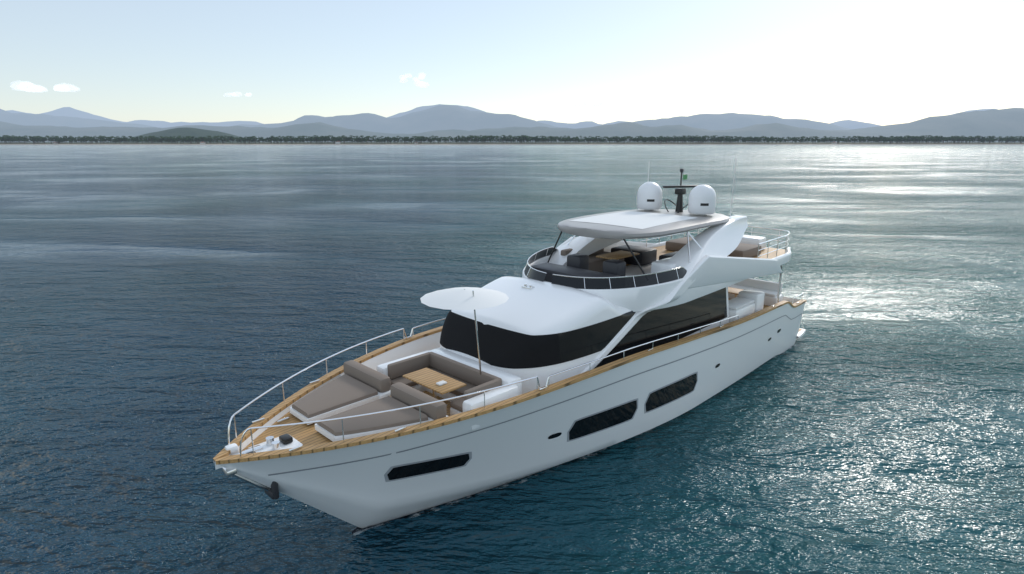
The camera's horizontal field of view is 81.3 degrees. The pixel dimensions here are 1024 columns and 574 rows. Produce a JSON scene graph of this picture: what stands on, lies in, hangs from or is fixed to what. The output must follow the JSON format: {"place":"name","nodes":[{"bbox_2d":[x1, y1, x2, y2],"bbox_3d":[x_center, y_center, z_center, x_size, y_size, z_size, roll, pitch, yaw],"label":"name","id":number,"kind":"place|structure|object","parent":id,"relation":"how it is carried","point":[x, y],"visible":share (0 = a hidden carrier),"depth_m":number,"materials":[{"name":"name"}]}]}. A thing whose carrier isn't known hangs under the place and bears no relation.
{"place":"outdoors","nodes":[
{"label":"outdoors","id":0,"kind":"place"},
{"bbox_2d":[15,84,71,91],"bbox_3d":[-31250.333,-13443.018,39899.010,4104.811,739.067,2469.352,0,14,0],"label":"cloud","id":1,"kind":"structure","parent":0,"point":[23,87],"depth_m":39442.52,"materials":[{"name":"white"}]},
{"bbox_2d":[119,127,255,141],"bbox_3d":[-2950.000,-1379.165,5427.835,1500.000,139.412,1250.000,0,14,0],"label":"hill","id":2,"kind":"structure","parent":0,"point":[186,131],"depth_m":5191.41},
{"bbox_2d":[226,93,249,96],"bbox_3d":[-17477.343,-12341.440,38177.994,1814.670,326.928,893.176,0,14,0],"label":"cloud","id":3,"kind":"structure","parent":0,"point":[228,95],"depth_m":37895.12,"materials":[{"name":"white"}]},
{"bbox_2d":[401,74,426,86],"bbox_3d":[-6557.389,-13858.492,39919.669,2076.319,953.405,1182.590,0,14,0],"label":"cloud","id":4,"kind":"structure","parent":0,"point":[418,82],"depth_m":39693.32,"materials":[{"name":"white"}]},
{"bbox_2d":[0,105,850,133],"bbox_3d":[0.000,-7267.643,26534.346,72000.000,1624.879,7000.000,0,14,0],"label":"mountains","id":5,"kind":"structure","parent":0,"point":[444,117],"depth_m":24778.59,"materials":[{"name":"blue stone"}]},
{"bbox_2d":[52,141,836,143],"bbox_3d":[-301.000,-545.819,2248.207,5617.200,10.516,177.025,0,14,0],"label":"coast buildings","id":6,"kind":"structure","parent":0,"point":[337,142],"depth_m":2194.00,"materials":[{"name":"white paint"}]},
{"bbox_2d":[7,104,994,128],"bbox_3d":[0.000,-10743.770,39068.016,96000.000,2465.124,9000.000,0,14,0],"label":"mountains","id":7,"kind":"structure","parent":0,"point":[73,112],"depth_m":37223.27,"materials":[{"name":"blue stone"}]},
{"bbox_2d":[0,145,1023,573],"bbox_3d":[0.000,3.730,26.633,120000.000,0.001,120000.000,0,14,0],"label":"sea","id":8,"kind":"structure","parent":0,"point":[166,311],"depth_m":28.91,"materials":[{"name":"liquid"}]},
{"bbox_2d":[213,159,806,533],"bbox_3d":[3.481,0.566,22.119,6.570,10.280,27.970,13,19,43],"label":"yacht","id":9,"kind":"object","parent":8,"relation":"on","point":[598,333],"visible":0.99,"depth_m":17.43,"materials":[{"name":"white painted fiberglass"},{"name":"dark glass"},{"name":"teak"}]},
{"bbox_2d":[0,108,1023,141],"bbox_3d":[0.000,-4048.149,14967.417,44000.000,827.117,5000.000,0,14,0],"label":"mountains","id":10,"kind":"structure","parent":0,"point":[996,123],"depth_m":13409.63,"materials":[{"name":"blue stone"}]},
{"bbox_2d":[0,142,1023,144],"bbox_3d":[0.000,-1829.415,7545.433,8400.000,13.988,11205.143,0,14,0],"label":"coast ground","id":11,"kind":"structure","parent":0,"point":[568,143],"depth_m":2290.57,"materials":[{"name":"green plant"}]},
{"bbox_2d":[0,135,1023,143],"bbox_3d":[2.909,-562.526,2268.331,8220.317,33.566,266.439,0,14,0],"label":"tree line","id":12,"kind":"object","parent":11,"relation":"on","point":[552,139],"visible":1,"depth_m":2283.25,"materials":[{"name":"green plant"}]},
{"bbox_2d":[0,0,1023,125],"label":"sky","id":13,"kind":"structure","parent":0,"point":[878,62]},
{"bbox_2d":[575,102,602,106],"bbox_3d":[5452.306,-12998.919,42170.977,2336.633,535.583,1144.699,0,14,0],"label":"cloud","id":14,"kind":"structure","parent":0,"point":[595,104],"depth_m":41916.23,"materials":[{"name":"white"}]}
]}

